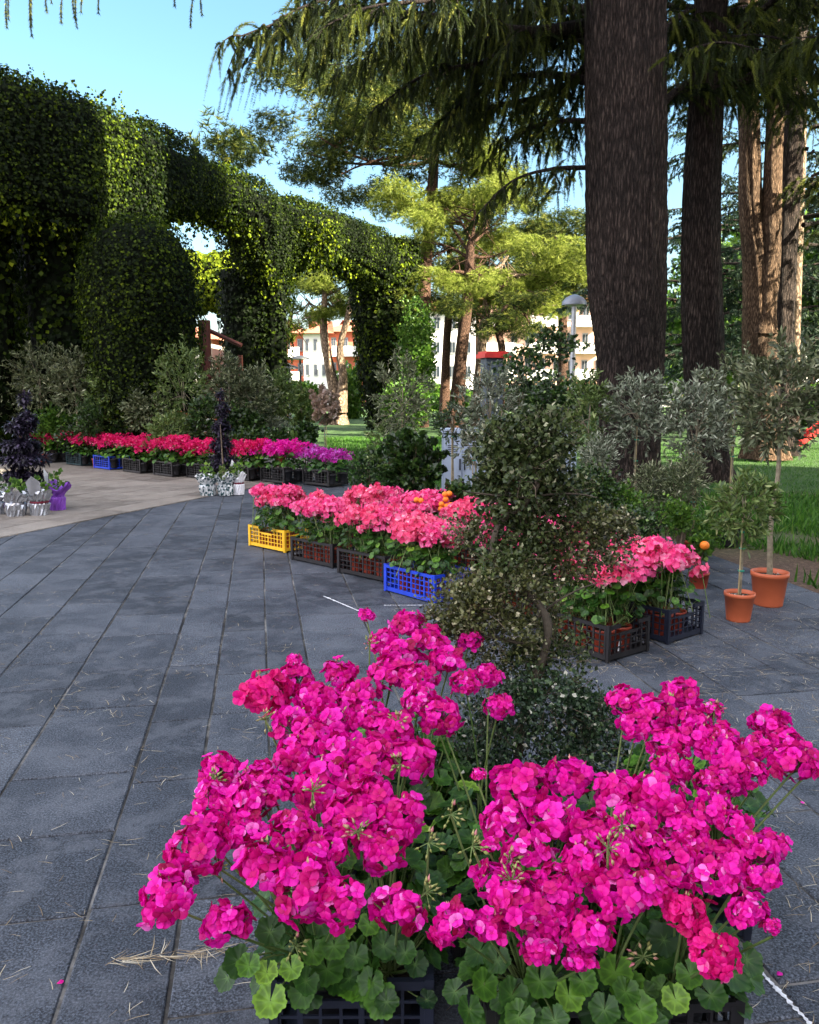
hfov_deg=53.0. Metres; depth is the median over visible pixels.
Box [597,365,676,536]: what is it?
olive tree
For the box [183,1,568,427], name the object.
stone pine
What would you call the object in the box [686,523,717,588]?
orange sapling
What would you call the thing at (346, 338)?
window
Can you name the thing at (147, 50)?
sky
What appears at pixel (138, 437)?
geranium plant
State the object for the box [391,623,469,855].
geranium plant
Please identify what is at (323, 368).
window
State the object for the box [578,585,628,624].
geranium plant
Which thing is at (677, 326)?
broadleaf tree
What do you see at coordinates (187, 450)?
geranium plant
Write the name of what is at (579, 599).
geranium plant
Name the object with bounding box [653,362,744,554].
olive tree
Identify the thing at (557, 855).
geranium plant
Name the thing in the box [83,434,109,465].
geranium plant
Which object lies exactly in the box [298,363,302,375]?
window
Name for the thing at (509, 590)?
geranium plant
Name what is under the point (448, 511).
geranium plant
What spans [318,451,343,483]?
geranium plant
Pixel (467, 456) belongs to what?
olive tree
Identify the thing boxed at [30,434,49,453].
geranium plant
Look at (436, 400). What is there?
sunlit hedge
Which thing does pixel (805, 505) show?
grass
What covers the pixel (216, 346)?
apartment building
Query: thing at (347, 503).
geranium plant
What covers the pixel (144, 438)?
geranium plant
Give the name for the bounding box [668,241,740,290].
broadleaf tree
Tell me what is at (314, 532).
geranium plant
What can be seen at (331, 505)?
geranium plant
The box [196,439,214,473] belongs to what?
geranium plant
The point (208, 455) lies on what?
geranium plant
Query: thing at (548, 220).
pine tree
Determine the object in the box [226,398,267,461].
garden shrub
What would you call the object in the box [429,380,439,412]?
sunlit hedge
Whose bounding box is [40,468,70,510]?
wrapped plant
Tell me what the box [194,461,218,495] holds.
wrapped plant
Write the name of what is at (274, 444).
geranium plant
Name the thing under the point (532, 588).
geranium plant
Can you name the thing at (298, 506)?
geranium plant
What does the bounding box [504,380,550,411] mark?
sunlit hedge
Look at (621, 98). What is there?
cedar tree
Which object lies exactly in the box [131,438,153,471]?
geranium plant
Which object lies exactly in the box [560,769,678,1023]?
geranium plant
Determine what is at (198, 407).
olive tree
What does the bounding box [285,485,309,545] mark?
geranium plant
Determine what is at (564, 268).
pine tree
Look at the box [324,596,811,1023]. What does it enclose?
chalk line
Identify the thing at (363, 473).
green shrub
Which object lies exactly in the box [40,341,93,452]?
olive tree
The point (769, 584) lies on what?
olive tree
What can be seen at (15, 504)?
wrapped plant
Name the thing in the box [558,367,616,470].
olive tree
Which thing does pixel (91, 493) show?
path
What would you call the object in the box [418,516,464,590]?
geranium plant
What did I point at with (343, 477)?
geranium plant
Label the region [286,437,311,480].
geranium plant
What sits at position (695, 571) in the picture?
geranium plant
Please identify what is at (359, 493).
geranium plant
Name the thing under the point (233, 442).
geranium plant
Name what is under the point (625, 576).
geranium plant
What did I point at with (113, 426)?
garden shrub
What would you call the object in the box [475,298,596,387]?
apartment building
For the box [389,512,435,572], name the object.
geranium plant
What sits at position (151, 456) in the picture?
geranium plant
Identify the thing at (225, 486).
wrapped plant
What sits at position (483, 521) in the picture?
geranium plant
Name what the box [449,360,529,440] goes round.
olive tree
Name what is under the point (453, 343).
window
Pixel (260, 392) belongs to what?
olive tree
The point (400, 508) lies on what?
geranium plant
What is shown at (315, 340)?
window
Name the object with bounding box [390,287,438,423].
climbing vine
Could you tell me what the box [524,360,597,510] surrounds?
loose shrub
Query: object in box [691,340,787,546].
olive tree
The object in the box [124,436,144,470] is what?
geranium plant
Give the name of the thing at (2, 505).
wrapped plant
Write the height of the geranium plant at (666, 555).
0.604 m
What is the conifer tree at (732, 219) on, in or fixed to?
on the ground at (757, 559)
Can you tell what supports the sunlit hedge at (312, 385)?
on the ground at (757, 559)
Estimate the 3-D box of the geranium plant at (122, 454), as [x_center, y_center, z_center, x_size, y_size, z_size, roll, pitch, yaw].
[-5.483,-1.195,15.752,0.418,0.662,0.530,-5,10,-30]
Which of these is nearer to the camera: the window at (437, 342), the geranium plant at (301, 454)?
the geranium plant at (301, 454)
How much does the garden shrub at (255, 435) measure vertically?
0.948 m
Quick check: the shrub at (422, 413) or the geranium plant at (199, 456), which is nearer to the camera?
the geranium plant at (199, 456)
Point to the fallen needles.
(188, 953)
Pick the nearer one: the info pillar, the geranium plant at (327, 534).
the geranium plant at (327, 534)
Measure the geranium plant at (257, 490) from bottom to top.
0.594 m
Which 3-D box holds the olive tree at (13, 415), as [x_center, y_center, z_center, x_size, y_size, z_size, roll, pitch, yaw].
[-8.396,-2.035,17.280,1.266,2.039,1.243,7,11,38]
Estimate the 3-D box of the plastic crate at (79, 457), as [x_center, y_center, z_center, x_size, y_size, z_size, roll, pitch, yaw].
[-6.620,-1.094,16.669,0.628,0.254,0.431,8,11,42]
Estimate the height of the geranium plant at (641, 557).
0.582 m
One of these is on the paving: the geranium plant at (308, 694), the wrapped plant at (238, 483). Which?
the wrapped plant at (238, 483)
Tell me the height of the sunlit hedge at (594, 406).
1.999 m
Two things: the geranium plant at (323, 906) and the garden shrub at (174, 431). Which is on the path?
the garden shrub at (174, 431)
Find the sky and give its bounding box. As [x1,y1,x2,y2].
[0,0,818,332]
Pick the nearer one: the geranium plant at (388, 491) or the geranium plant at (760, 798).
the geranium plant at (760, 798)
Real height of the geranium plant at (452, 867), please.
0.672 m
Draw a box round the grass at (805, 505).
[323,435,818,588]
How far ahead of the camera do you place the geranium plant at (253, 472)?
13.57 m
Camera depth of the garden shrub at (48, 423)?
17.01 m
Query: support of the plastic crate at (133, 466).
on the path
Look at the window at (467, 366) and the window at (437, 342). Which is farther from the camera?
the window at (467, 366)
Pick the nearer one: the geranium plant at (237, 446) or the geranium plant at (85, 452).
the geranium plant at (237, 446)
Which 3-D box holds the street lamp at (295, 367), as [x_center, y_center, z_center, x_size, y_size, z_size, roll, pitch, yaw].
[-5.853,-5.792,40.198,0.918,2.794,0.909,0,8,0]
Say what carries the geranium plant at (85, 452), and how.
in the plastic crate at (79, 457)
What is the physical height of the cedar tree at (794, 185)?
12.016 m
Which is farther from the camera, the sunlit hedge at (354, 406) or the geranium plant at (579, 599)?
the sunlit hedge at (354, 406)
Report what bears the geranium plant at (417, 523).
in the plastic crate at (394, 587)
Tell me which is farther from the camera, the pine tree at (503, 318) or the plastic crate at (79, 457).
the pine tree at (503, 318)
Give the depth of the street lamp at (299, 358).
43.99 m
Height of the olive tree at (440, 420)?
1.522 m
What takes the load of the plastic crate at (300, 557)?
on the paving
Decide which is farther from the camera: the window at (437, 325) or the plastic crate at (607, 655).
the window at (437, 325)
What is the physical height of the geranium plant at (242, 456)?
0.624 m
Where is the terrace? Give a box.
[193,432,314,477]
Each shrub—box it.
[0,389,53,489]
[30,402,78,459]
[49,421,100,454]
[107,419,148,449]
[144,426,204,462]
[207,388,237,474]
[214,424,279,464]
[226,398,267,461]
[262,413,291,459]
[265,424,313,468]
[293,421,323,470]
[343,442,388,487]
[378,374,437,430]
[412,394,647,814]
[491,342,555,488]
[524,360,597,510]
[525,322,579,510]
[567,455,628,519]
[602,478,658,519]
[613,501,668,539]
[655,492,704,576]
[663,513,739,543]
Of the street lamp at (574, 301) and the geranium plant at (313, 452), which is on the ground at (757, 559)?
the street lamp at (574, 301)
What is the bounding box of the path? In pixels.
[0,462,278,537]
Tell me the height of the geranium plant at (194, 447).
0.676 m
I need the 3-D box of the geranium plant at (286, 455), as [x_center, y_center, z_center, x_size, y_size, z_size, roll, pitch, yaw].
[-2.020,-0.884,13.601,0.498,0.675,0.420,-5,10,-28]
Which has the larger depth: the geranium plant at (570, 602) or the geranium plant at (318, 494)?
the geranium plant at (318, 494)
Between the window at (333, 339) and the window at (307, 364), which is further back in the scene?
the window at (333, 339)
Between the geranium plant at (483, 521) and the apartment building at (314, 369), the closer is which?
the geranium plant at (483, 521)
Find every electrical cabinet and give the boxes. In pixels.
[440,428,497,498]
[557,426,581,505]
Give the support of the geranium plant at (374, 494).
in the plastic crate
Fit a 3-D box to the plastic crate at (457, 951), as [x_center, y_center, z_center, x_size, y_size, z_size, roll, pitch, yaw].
[0.380,1.060,2.350,0.558,0.209,0.371,-1,8,-4]
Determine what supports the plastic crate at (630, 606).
on the paving
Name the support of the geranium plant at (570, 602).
in the plastic crate at (607, 655)
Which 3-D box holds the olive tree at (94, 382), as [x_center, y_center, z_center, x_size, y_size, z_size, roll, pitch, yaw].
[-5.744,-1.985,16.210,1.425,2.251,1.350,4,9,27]
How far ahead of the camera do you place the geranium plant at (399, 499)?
7.50 m
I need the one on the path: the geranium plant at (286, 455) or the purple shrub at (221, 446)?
the purple shrub at (221, 446)
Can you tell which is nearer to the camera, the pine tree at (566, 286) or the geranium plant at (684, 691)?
the geranium plant at (684, 691)
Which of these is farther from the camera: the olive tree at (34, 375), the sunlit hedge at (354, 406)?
the sunlit hedge at (354, 406)
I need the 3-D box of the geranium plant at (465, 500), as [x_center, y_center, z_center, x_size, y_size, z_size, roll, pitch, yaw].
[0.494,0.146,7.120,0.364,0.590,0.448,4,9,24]
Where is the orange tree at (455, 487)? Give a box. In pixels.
[414,475,474,511]
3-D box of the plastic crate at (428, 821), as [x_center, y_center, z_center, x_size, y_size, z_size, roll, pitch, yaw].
[-0.020,0.994,2.795,0.371,0.209,0.558,1,8,4]
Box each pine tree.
[364,145,568,427]
[382,161,582,412]
[390,288,551,406]
[431,217,587,426]
[484,206,587,410]
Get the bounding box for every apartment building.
[195,327,228,403]
[287,324,303,380]
[297,321,334,388]
[328,320,365,404]
[430,307,475,390]
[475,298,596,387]
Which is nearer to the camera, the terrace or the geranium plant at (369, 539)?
the geranium plant at (369, 539)
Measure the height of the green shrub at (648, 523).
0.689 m
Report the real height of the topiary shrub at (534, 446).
1.624 m
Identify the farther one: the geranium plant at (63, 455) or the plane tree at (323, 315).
the plane tree at (323, 315)
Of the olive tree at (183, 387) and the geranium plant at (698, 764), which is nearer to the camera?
the geranium plant at (698, 764)
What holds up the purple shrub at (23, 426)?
on the path
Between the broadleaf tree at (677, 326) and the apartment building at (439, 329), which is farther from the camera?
the apartment building at (439, 329)
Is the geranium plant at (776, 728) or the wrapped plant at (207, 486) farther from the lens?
the wrapped plant at (207, 486)
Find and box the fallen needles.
[0,513,818,1023]
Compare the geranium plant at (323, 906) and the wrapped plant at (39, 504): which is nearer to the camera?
the geranium plant at (323, 906)
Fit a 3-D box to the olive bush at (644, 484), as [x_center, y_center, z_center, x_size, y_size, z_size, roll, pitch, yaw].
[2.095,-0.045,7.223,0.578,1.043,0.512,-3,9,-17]
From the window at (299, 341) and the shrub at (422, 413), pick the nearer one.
the shrub at (422, 413)
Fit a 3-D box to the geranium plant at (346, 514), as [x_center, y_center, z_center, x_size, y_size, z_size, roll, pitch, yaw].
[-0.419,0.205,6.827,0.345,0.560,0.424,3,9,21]
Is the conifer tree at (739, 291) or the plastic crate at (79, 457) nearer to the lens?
the plastic crate at (79, 457)
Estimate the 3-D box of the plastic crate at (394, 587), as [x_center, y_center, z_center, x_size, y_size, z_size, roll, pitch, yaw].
[0.127,0.504,6.114,0.371,0.209,0.558,-7,11,-41]
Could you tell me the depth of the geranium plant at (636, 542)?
5.28 m
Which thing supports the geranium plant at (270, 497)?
in the plastic crate at (284, 544)
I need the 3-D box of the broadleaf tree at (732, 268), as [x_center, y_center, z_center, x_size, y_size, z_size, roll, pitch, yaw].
[19.525,-9.191,40.185,8.199,9.544,10.824,6,10,35]
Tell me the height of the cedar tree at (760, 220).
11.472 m
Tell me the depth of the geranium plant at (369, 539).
6.88 m
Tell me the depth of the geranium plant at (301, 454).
13.17 m
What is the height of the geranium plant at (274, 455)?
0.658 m
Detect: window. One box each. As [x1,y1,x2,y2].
[297,339,302,351]
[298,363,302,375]
[305,339,308,351]
[306,363,309,375]
[314,339,316,351]
[314,363,317,375]
[322,363,325,375]
[331,337,335,349]
[344,337,347,345]
[433,341,439,353]
[433,365,439,377]
[434,317,439,328]
[450,341,455,353]
[450,365,453,377]
[466,365,470,377]
[468,341,470,353]
[581,360,587,368]
[582,333,587,341]
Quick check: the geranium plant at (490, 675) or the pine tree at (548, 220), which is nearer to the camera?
the geranium plant at (490, 675)
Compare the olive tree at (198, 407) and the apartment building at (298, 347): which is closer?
the olive tree at (198, 407)
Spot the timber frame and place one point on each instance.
(208, 333)
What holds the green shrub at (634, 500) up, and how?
on the paving
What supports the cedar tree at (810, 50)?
on the ground at (757, 559)
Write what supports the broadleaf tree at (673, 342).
on the ground at (757, 559)
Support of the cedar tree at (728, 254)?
on the ground at (757, 559)
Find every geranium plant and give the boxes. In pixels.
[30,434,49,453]
[37,432,57,453]
[43,433,59,460]
[54,444,69,459]
[60,430,82,462]
[66,434,86,463]
[71,432,93,463]
[79,444,91,462]
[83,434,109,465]
[84,440,99,457]
[92,433,115,466]
[97,431,117,454]
[98,433,123,467]
[113,432,132,466]
[114,435,137,469]
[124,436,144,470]
[127,434,148,461]
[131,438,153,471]
[133,432,157,469]
[136,753,368,1023]
[145,437,160,469]
[146,438,170,472]
[152,436,179,473]
[163,435,188,474]
[170,434,188,472]
[174,434,199,473]
[179,441,203,474]
[188,437,213,473]
[190,448,209,461]
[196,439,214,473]
[197,714,363,941]
[200,438,216,473]
[228,440,239,470]
[231,442,251,470]
[232,653,382,899]
[235,439,253,473]
[237,438,266,478]
[244,438,262,476]
[249,439,273,478]
[249,483,278,543]
[250,437,273,477]
[254,492,288,545]
[261,441,288,479]
[264,440,283,474]
[269,483,300,547]
[271,438,298,469]
[272,440,301,481]
[274,482,304,531]
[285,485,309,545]
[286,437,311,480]
[289,494,319,558]
[293,446,319,481]
[302,498,334,560]
[304,494,348,562]
[305,446,330,482]
[307,516,346,543]
[308,488,330,540]
[309,444,323,471]
[318,447,343,480]
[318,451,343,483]
[319,634,417,822]
[320,497,358,560]
[321,751,448,1023]
[328,448,354,482]
[333,504,369,570]
[342,485,359,541]
[345,483,384,525]
[345,503,387,573]
[350,682,442,891]
[353,522,378,554]
[353,607,415,782]
[353,710,453,952]
[358,627,410,791]
[360,482,387,532]
[361,501,394,558]
[365,507,403,576]
[381,486,403,502]
[381,502,406,570]
[384,492,408,552]
[386,508,418,589]
[387,608,483,800]
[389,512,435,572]
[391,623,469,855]
[396,509,436,593]
[400,490,430,541]
[400,661,514,881]
[407,491,449,515]
[408,707,466,768]
[414,520,454,596]
[417,695,523,903]
[418,516,461,574]
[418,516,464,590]
[425,767,617,1023]
[426,487,455,540]
[439,501,470,564]
[447,495,481,561]
[453,506,479,566]
[453,759,550,980]
[472,504,493,567]
[473,524,505,571]
[489,528,519,607]
[509,784,578,849]
[517,536,544,614]
[518,833,568,878]
[535,546,583,640]
[545,754,629,960]
[556,777,612,856]
[559,544,608,646]
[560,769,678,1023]
[565,541,603,619]
[568,543,632,652]
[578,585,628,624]
[595,717,818,978]
[598,549,649,647]
[604,683,712,868]
[610,541,643,620]
[618,733,695,793]
[622,754,688,840]
[626,536,665,629]
[628,537,695,635]
[628,764,792,1021]
[632,534,640,594]
[638,534,674,624]
[645,544,710,630]
[654,676,703,852]
[685,747,768,797]
[688,778,775,838]
[693,698,804,913]
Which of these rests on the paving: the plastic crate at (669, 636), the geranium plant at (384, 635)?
the plastic crate at (669, 636)
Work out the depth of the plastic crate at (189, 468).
14.12 m
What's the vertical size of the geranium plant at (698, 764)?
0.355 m
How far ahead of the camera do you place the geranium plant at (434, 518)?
6.05 m
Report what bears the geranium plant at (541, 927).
in the plastic crate at (733, 1005)
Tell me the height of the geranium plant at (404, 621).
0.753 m
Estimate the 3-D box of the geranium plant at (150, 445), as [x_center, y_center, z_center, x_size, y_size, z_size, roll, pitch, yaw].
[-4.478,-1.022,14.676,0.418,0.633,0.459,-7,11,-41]
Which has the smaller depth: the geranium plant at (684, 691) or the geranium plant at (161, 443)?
the geranium plant at (684, 691)
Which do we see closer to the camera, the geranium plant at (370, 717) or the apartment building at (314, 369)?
the geranium plant at (370, 717)
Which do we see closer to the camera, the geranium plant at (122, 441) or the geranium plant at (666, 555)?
the geranium plant at (666, 555)
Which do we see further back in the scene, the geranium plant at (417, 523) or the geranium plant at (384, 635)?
the geranium plant at (417, 523)
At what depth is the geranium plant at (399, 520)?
6.10 m
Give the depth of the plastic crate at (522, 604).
5.43 m
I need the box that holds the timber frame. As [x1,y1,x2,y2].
[198,320,242,425]
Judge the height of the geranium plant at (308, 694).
0.717 m
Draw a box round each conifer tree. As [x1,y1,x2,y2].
[545,115,818,391]
[664,123,818,430]
[723,116,818,421]
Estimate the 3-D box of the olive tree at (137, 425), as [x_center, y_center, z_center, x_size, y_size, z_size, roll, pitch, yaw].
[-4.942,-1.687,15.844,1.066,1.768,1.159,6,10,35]
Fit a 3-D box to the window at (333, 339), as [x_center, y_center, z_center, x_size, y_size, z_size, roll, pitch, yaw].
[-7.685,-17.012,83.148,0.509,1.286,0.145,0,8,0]
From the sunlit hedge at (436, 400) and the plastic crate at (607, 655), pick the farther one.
the sunlit hedge at (436, 400)
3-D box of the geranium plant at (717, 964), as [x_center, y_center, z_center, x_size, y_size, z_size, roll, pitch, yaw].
[0.632,0.906,1.734,0.328,0.648,0.502,0,8,0]
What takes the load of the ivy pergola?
on the ground at (757, 559)
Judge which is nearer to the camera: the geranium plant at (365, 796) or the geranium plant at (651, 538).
the geranium plant at (365, 796)
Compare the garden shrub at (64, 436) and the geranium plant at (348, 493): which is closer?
the geranium plant at (348, 493)
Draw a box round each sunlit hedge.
[293,380,318,410]
[336,359,365,418]
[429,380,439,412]
[432,389,472,411]
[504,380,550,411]
[580,385,597,412]
[800,383,818,425]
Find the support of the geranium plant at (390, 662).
in the plastic crate at (428, 821)
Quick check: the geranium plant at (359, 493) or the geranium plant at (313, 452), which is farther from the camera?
the geranium plant at (313, 452)
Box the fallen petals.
[57,801,804,983]
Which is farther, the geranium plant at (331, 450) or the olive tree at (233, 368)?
the olive tree at (233, 368)
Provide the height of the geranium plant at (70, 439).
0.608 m
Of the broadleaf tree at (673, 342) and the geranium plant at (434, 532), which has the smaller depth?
the geranium plant at (434, 532)
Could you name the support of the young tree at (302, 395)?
on the terrace
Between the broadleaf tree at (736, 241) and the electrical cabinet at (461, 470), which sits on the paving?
the electrical cabinet at (461, 470)
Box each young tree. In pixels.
[289,381,315,426]
[308,383,341,469]
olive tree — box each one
[0,339,77,462]
[0,368,34,418]
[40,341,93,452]
[73,393,115,467]
[79,363,136,423]
[117,379,178,433]
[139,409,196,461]
[150,330,219,462]
[182,391,228,463]
[201,348,254,464]
[229,358,283,466]
[262,369,303,463]
[362,412,407,474]
[367,344,438,450]
[427,393,476,481]
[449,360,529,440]
[451,422,491,542]
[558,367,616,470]
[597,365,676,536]
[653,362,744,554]
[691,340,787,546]
[702,464,787,622]
[724,325,818,607]
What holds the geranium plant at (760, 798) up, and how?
in the plastic crate at (746, 933)
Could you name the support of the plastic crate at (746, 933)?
on the paving
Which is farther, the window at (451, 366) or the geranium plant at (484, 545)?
the window at (451, 366)
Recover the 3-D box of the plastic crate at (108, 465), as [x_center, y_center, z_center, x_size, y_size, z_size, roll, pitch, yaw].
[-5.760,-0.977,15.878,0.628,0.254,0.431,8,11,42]
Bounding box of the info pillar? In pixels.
[476,351,510,420]
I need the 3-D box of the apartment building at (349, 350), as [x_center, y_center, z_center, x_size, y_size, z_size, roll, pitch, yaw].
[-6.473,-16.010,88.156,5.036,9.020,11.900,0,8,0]
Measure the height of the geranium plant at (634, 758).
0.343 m
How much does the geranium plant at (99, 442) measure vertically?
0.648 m
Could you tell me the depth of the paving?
3.93 m
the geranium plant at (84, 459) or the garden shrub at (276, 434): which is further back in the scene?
the geranium plant at (84, 459)
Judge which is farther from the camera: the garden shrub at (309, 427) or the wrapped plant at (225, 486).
the garden shrub at (309, 427)
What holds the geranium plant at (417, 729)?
in the plastic crate at (428, 821)
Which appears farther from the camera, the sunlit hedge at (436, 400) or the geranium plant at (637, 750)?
the sunlit hedge at (436, 400)
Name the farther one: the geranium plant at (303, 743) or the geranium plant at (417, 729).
the geranium plant at (417, 729)
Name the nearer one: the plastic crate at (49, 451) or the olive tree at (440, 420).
the olive tree at (440, 420)
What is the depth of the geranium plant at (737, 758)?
1.94 m
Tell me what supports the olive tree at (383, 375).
on the paving
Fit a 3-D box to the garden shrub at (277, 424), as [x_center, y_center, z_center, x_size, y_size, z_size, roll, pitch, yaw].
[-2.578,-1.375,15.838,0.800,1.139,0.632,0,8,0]
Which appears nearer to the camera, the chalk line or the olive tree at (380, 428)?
the chalk line
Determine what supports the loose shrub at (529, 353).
on the paving
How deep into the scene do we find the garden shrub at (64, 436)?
16.58 m
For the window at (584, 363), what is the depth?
79.42 m
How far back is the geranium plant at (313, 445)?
13.38 m
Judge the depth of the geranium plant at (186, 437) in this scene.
14.41 m
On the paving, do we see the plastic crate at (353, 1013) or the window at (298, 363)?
the plastic crate at (353, 1013)
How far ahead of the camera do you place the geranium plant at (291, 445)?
13.19 m
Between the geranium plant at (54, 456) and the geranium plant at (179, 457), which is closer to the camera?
the geranium plant at (179, 457)
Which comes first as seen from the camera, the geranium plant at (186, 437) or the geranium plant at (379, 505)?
the geranium plant at (379, 505)
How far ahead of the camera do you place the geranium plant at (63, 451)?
16.69 m
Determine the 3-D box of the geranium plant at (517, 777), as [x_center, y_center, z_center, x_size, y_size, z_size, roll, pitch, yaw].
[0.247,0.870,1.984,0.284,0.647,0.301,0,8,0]
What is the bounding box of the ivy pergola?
[0,63,423,466]
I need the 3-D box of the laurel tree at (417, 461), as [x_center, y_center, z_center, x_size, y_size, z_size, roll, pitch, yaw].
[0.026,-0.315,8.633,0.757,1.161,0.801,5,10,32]
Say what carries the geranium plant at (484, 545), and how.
in the plastic crate at (522, 604)
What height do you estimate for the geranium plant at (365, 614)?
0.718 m
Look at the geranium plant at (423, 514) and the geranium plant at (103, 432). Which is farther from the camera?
the geranium plant at (103, 432)
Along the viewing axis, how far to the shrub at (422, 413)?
27.71 m
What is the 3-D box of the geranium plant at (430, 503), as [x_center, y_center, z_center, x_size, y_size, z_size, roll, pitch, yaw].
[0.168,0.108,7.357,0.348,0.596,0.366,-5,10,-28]
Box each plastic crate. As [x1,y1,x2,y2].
[37,449,65,462]
[66,451,94,465]
[93,454,129,469]
[122,456,160,473]
[153,459,192,476]
[186,461,221,477]
[237,463,259,480]
[248,523,308,552]
[260,465,301,482]
[269,843,433,1023]
[290,535,362,567]
[302,467,347,486]
[337,546,415,581]
[347,742,457,873]
[384,561,469,602]
[439,817,555,963]
[440,546,488,570]
[465,902,744,1023]
[484,582,551,618]
[536,598,650,662]
[555,594,656,627]
[604,593,704,644]
[644,766,752,941]
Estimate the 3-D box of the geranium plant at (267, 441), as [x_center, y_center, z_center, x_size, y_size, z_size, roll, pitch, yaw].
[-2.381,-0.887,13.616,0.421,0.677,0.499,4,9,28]
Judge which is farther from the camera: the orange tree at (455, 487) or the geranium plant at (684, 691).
the orange tree at (455, 487)
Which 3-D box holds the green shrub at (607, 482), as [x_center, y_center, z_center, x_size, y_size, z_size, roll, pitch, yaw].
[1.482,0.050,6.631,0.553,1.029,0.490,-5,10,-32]
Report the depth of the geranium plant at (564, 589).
4.86 m
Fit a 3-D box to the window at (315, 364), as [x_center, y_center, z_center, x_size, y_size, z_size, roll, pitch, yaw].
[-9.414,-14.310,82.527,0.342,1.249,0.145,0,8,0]
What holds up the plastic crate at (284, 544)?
on the paving
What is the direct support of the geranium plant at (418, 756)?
in the plastic crate at (353, 1013)
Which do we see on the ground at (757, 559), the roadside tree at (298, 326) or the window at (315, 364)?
the roadside tree at (298, 326)
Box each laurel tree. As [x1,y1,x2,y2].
[366,426,424,505]
[376,427,450,492]
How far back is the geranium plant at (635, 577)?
4.71 m
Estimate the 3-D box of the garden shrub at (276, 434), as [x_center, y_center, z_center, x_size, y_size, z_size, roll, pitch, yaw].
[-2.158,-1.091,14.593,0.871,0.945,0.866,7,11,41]
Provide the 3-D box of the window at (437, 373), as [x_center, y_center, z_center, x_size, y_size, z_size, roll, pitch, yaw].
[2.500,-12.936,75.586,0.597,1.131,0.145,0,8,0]
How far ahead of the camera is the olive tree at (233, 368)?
15.23 m
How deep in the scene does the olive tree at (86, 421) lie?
15.81 m
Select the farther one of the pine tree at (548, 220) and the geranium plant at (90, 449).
the pine tree at (548, 220)
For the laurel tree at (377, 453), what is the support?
on the paving
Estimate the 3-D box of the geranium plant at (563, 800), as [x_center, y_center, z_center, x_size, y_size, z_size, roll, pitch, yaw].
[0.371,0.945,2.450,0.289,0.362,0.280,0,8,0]
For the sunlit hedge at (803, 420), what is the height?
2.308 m
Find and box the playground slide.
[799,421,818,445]
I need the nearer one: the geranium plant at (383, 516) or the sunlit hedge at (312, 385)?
the geranium plant at (383, 516)
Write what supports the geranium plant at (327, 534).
in the plastic crate at (300, 557)
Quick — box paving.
[0,476,818,1023]
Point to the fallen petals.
(778, 973)
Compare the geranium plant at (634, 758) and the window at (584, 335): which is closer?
the geranium plant at (634, 758)
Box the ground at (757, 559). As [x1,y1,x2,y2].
[289,405,818,593]
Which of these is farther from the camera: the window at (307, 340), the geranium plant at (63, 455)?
the window at (307, 340)
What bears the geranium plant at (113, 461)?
in the plastic crate at (108, 465)
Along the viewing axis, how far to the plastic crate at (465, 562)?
6.88 m
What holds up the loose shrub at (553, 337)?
on the paving
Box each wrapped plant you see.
[0,471,13,503]
[0,476,6,513]
[0,476,28,516]
[25,474,52,515]
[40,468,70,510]
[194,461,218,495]
[214,462,235,495]
[229,460,246,494]
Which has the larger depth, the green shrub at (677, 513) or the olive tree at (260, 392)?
the olive tree at (260, 392)
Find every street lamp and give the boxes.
[287,365,298,418]
[292,356,308,387]
[562,294,586,387]
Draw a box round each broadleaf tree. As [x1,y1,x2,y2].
[663,285,739,418]
[663,326,683,411]
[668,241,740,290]
[721,210,818,352]
[724,214,815,386]
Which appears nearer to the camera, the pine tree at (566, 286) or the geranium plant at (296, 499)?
the geranium plant at (296, 499)
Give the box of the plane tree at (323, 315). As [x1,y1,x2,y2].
[286,268,354,424]
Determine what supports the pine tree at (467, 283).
on the ground at (757, 559)
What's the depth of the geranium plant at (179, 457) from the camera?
14.52 m
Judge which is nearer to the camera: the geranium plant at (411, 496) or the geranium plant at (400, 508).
the geranium plant at (400, 508)
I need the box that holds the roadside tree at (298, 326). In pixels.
[286,277,355,419]
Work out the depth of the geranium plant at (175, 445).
14.23 m
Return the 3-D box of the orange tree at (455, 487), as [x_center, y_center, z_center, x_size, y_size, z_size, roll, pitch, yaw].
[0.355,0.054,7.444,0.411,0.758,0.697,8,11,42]
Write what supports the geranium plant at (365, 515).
in the plastic crate at (347, 568)
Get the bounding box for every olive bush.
[575,422,626,475]
[613,449,679,536]
[653,442,716,544]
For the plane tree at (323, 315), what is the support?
on the ground at (757, 559)
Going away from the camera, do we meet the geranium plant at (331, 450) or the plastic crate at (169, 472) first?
the geranium plant at (331, 450)
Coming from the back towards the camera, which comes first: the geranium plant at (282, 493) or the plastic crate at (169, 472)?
the plastic crate at (169, 472)
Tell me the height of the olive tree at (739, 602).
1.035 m
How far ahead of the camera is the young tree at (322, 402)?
14.71 m
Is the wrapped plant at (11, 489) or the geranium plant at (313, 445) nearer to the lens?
the wrapped plant at (11, 489)
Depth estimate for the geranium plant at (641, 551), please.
5.06 m
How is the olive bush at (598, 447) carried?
on the paving
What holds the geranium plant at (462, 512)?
in the plastic crate at (465, 562)
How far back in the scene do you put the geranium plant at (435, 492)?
7.42 m
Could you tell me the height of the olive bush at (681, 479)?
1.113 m
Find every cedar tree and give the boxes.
[3,0,818,492]
[466,0,818,482]
[667,0,818,455]
[667,0,818,460]
[667,44,818,429]
[728,0,818,110]

